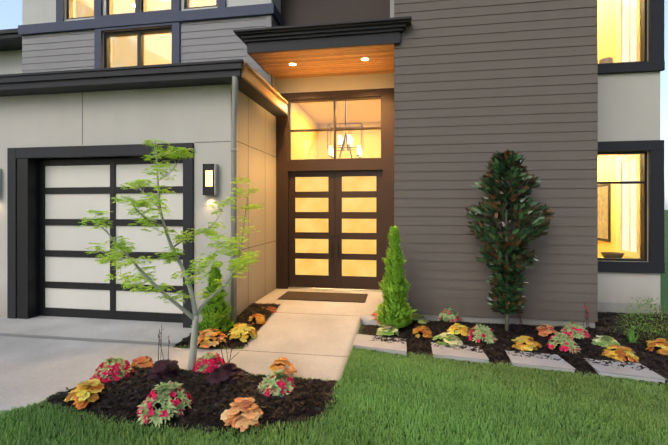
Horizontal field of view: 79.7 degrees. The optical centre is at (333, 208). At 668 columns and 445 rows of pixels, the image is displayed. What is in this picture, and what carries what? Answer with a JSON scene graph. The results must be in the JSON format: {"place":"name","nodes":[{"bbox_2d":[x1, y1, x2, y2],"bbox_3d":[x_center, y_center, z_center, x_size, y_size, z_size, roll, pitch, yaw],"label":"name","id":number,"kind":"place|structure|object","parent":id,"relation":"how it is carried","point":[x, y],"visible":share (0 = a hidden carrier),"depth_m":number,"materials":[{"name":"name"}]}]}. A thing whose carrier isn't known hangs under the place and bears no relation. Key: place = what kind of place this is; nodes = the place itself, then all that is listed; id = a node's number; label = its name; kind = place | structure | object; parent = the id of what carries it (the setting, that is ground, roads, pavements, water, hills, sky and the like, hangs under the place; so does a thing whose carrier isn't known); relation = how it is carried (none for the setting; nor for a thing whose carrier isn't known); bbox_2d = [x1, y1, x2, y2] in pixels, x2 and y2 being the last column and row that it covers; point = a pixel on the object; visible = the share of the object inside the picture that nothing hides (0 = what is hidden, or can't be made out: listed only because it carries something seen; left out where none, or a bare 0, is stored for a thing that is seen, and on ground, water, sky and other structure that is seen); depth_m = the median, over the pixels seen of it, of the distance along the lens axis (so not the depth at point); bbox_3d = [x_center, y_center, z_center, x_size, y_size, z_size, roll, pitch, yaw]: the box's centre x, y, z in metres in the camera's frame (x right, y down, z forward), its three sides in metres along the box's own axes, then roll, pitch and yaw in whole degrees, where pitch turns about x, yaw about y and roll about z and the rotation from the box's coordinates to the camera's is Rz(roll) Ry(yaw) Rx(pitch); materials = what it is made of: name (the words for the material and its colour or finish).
{"place":"outdoors","nodes":[
{"label":"outdoors","id":0,"kind":"place"},
{"bbox_2d":[0,316,191,412],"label":"driveway","id":1,"kind":"structure","parent":0,"point":[32,370],"depth_m":4.75,"materials":[{"name":"concrete"}]},
{"bbox_2d":[0,333,176,345],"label":"drain","id":2,"kind":"object","parent":1,"relation":"on","point":[88,339],"visible":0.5,"depth_m":5.10,"materials":[{"name":"grey concrete"}]},
{"bbox_2d":[152,289,385,380],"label":"walk","id":3,"kind":"structure","parent":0,"point":[333,333],"depth_m":5.04,"materials":[{"name":"concrete"}]},
{"bbox_2d":[174,312,349,362],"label":"joints","id":4,"kind":"object","parent":3,"relation":"on","point":[274,352],"visible":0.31,"depth_m":4.68,"materials":[{"name":"grey concrete"}]},
{"bbox_2d":[277,291,367,302],"bbox_3d":[-0.174,1.509,6.866,1.470,0.012,0.650,0,0,9],"label":"doormat","id":5,"kind":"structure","parent":3,"relation":"on","point":[326,296],"depth_m":6.84,"materials":[{"name":"brown fabric"}]},
{"bbox_2d":[0,210,667,444],"bbox_3d":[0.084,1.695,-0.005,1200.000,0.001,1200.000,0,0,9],"label":"ground","id":6,"kind":"structure","parent":0,"point":[664,287],"depth_m":3.28,"materials":[{"name":"green plant"}]},
{"bbox_2d":[39,369,333,431],"bbox_3d":[-1.238,1.623,3.543,2.494,0.092,1.036,0,0,9],"label":"mulch bed","id":7,"kind":"object","parent":6,"relation":"on","point":[211,409],"visible":0.33,"depth_m":3.28,"materials":[{"name":"black soil"}]},
{"bbox_2d":[187,316,198,369],"bbox_3d":[-1.420,1.377,4.014,0.116,0.606,0.087,0,0,32],"label":"trunk","id":8,"kind":"object","parent":7,"relation":"on","point":[193,347],"visible":0.69,"depth_m":3.99,"materials":[{"name":"plant"}]},
{"bbox_2d":[94,220,193,319],"bbox_3d":[-1.740,0.610,3.755,0.893,1.031,0.069,0,0,-35],"label":"maple branch","id":9,"kind":"object","parent":8,"relation":"attached to","point":[178,305],"visible":0.88,"depth_m":3.78,"materials":[{"name":"grey wood"}]},
{"bbox_2d":[155,141,197,315],"bbox_3d":[-1.592,0.195,4.070,0.477,1.779,0.139,0,0,9],"label":"maple branch","id":10,"kind":"object","parent":8,"relation":"on","point":[192,297],"visible":0.77,"depth_m":4.06,"materials":[{"name":"grey wood"}]},
{"bbox_2d":[132,202,164,226],"bbox_3d":[-1.780,0.058,3.858,0.025,0.269,0.476,0,0,13],"label":"maple branch","id":11,"kind":"object","parent":10,"relation":"attached to","point":[148,219],"visible":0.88,"depth_m":3.83,"materials":[{"name":"grey plant"}]},
{"bbox_2d":[78,139,264,303],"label":"maple leaves","id":12,"kind":"object","parent":10,"relation":"attached to","point":[238,262],"visible":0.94,"depth_m":3.97,"materials":[{"name":"green plant"}]},
{"bbox_2d":[173,204,223,246],"bbox_3d":[-1.466,0.182,4.294,0.546,0.472,0.107,0,0,-30],"label":"maple branch","id":13,"kind":"object","parent":10,"relation":"attached to","point":[175,245],"visible":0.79,"depth_m":4.31,"materials":[{"name":"grey wood"}]},
{"bbox_2d":[197,192,248,315],"bbox_3d":[-1.207,0.447,4.257,0.625,1.310,0.142,0,0,-44],"label":"tree branch","id":14,"kind":"object","parent":8,"relation":"on","point":[205,301],"visible":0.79,"depth_m":4.33,"materials":[{"name":"grey plant"}]},
{"bbox_2d":[175,304,276,346],"bbox_3d":[-1.387,1.567,5.552,0.830,0.187,1.620,0,0,9],"label":"mulch bed","id":15,"kind":"object","parent":6,"relation":"on","point":[231,341],"visible":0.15,"depth_m":5.18,"materials":[{"name":"brown soil"}]},
{"bbox_2d":[0,0,660,327],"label":"stucco wall","id":16,"kind":"structure","parent":6,"relation":"on","point":[628,106],"depth_m":6.29,"materials":[{"name":"paint"}]},
{"bbox_2d":[0,164,217,196],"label":"wall lamps","id":17,"kind":"object","parent":16,"relation":"attached to","point":[209,179],"depth_m":5.51,"materials":[{"name":"metal"}]},
{"bbox_2d":[39,157,182,322],"bbox_3d":[-3.347,0.455,6.079,2.550,2.440,0.065,0,0,9],"label":"garage door","id":18,"kind":"structure","parent":16,"relation":"attached to","point":[72,275],"depth_m":6.10,"materials":[{"name":"white glass"}]},
{"bbox_2d":[0,28,287,115],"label":"roofs","id":19,"kind":"structure","parent":16,"relation":"on","point":[255,86],"depth_m":5.59,"materials":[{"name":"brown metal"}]},
{"bbox_2d":[82,92,274,249],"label":"grooves","id":20,"kind":"object","parent":16,"relation":"attached to","point":[194,142],"visible":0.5,"depth_m":5.93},
{"bbox_2d":[231,76,238,322],"bbox_3d":[-1.334,-0.069,5.380,0.088,3.388,0.331,0,0,-17],"label":"downspout","id":21,"kind":"object","parent":16,"relation":"attached to","point":[235,86],"visible":0.83,"depth_m":5.46,"materials":[{"name":"grey metal"}]},
{"bbox_2d":[22,0,597,321],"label":"siding","id":22,"kind":"object","parent":16,"relation":"attached to","point":[478,84],"visible":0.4,"depth_m":5.79,"materials":[{"name":"grey wood"}]},
{"bbox_2d":[233,16,411,78],"bbox_3d":[-0.076,-2.599,6.814,2.700,0.312,1.760,0,0,9],"label":"canopy","id":23,"kind":"object","parent":16,"relation":"attached to","point":[342,48],"visible":0.77,"depth_m":6.20,"materials":[{"name":"brown wood"}]},
{"bbox_2d":[288,170,382,291],"bbox_3d":[0.019,0.410,7.447,1.780,2.230,0.100,0,0,9],"label":"front door","id":24,"kind":"structure","parent":16,"relation":"attached to","point":[335,230],"depth_m":7.44,"materials":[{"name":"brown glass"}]},
{"bbox_2d":[7,0,664,327],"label":"trim","id":25,"kind":"structure","parent":16,"relation":"attached to","point":[22,234],"depth_m":6.21,"materials":[{"name":"grey"}]},
{"bbox_2d":[67,0,646,260],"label":"window frames","id":26,"kind":"structure","parent":16,"relation":"attached to","point":[140,62],"depth_m":7.42,"materials":[{"name":"black metal"}]},
{"bbox_2d":[72,0,641,258],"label":"glass panes","id":27,"kind":"object","parent":26,"relation":"on","point":[380,110],"visible":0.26,"depth_m":7.37,"materials":[{"name":"glass"}]},
{"bbox_2d":[75,0,640,257],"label":"interiors","id":28,"kind":"object","parent":16,"relation":"in","point":[616,190],"depth_m":7.84,"materials":[{"name":"yellow"}]},
{"bbox_2d":[327,101,362,157],"bbox_3d":[0.249,-1.744,8.585,0.720,1.262,0.400,0,0,9],"label":"chandelier","id":29,"kind":"object","parent":28,"relation":"hanging from","point":[350,144],"depth_m":8.43,"materials":[{"name":"white glass"}]},
{"bbox_2d":[599,57,612,62],"bbox_3d":[4.546,-2.410,6.692,0.230,0.170,0.230,0,0,9],"label":"lamp shade","id":30,"kind":"object","parent":28,"relation":"on","point":[608,59],"depth_m":6.61,"materials":[{"name":"beige"}]},
{"bbox_2d":[600,252,624,257],"bbox_3d":[4.645,0.785,6.676,0.340,0.090,0.340,0,0,9],"label":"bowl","id":31,"kind":"object","parent":28,"relation":"on","point":[604,254],"depth_m":6.61,"materials":[{"name":"brown wood"}]},
{"bbox_2d":[37,303,667,434],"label":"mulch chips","id":32,"kind":"object","parent":6,"relation":"on","point":[615,334],"visible":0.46,"depth_m":3.98,"materials":[{"name":"black wood"}]},
{"bbox_2d":[190,225,416,332],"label":"conifers","id":33,"kind":"object","parent":32,"relation":"on","point":[393,308],"visible":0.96,"depth_m":5.31,"materials":[{"name":"green plant"}]},
{"bbox_2d":[63,307,667,431],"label":"foliage plants","id":34,"kind":"object","parent":32,"relation":"on","point":[88,390],"visible":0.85,"depth_m":4.09,"materials":[{"name":"orange plant"}]},
{"bbox_2d":[89,302,661,427],"bbox_3d":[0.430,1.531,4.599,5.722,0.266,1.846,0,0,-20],"label":"flowering plants","id":35,"kind":"object","parent":32,"relation":"on","point":[164,390],"visible":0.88,"depth_m":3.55,"materials":[{"name":"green plant"}]},
{"bbox_2d":[359,313,667,383],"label":"bed","id":36,"kind":"object","parent":6,"relation":"on","point":[577,366],"visible":0.04,"depth_m":4.78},
{"bbox_2d":[353,334,406,355],"bbox_3d":[0.558,1.644,4.838,0.699,0.061,0.457,0,0,18],"label":"stone","id":37,"kind":"object","parent":36,"relation":"on","point":[362,341],"visible":0.81,"depth_m":4.76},
{"bbox_2d":[158,296,667,363],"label":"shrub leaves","id":38,"kind":"object","parent":36,"relation":"on","point":[631,335],"visible":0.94,"depth_m":4.95,"materials":[{"name":"green plant"}]},
{"bbox_2d":[431,342,488,363],"bbox_3d":[1.411,1.643,4.555,0.584,0.063,0.471,0,0,9],"label":"stone","id":39,"kind":"object","parent":36,"relation":"on","point":[450,353],"visible":0.77,"depth_m":4.46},
{"bbox_2d":[464,149,555,330],"bbox_3d":[2.335,0.449,5.327,1.144,2.453,1.198,0,0,9],"label":"magnolia","id":40,"kind":"object","parent":36,"relation":"on","point":[507,166],"depth_m":5.19,"materials":[{"name":"green plant"}]},
{"bbox_2d":[505,350,574,372],"bbox_3d":[2.195,1.643,4.300,0.622,0.063,0.394,0,0,16],"label":"stone","id":41,"kind":"object","parent":36,"relation":"on","point":[537,361],"visible":0.77,"depth_m":4.22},
{"bbox_2d":[583,358,666,382],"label":"stone","id":42,"kind":"object","parent":36,"relation":"on","point":[629,372],"visible":0.73,"depth_m":3.97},
{"bbox_2d":[0,0,667,209],"label":"sky","id":43,"kind":"structure","parent":0,"point":[10,10],"materials":[{"name":"white"}]}
]}

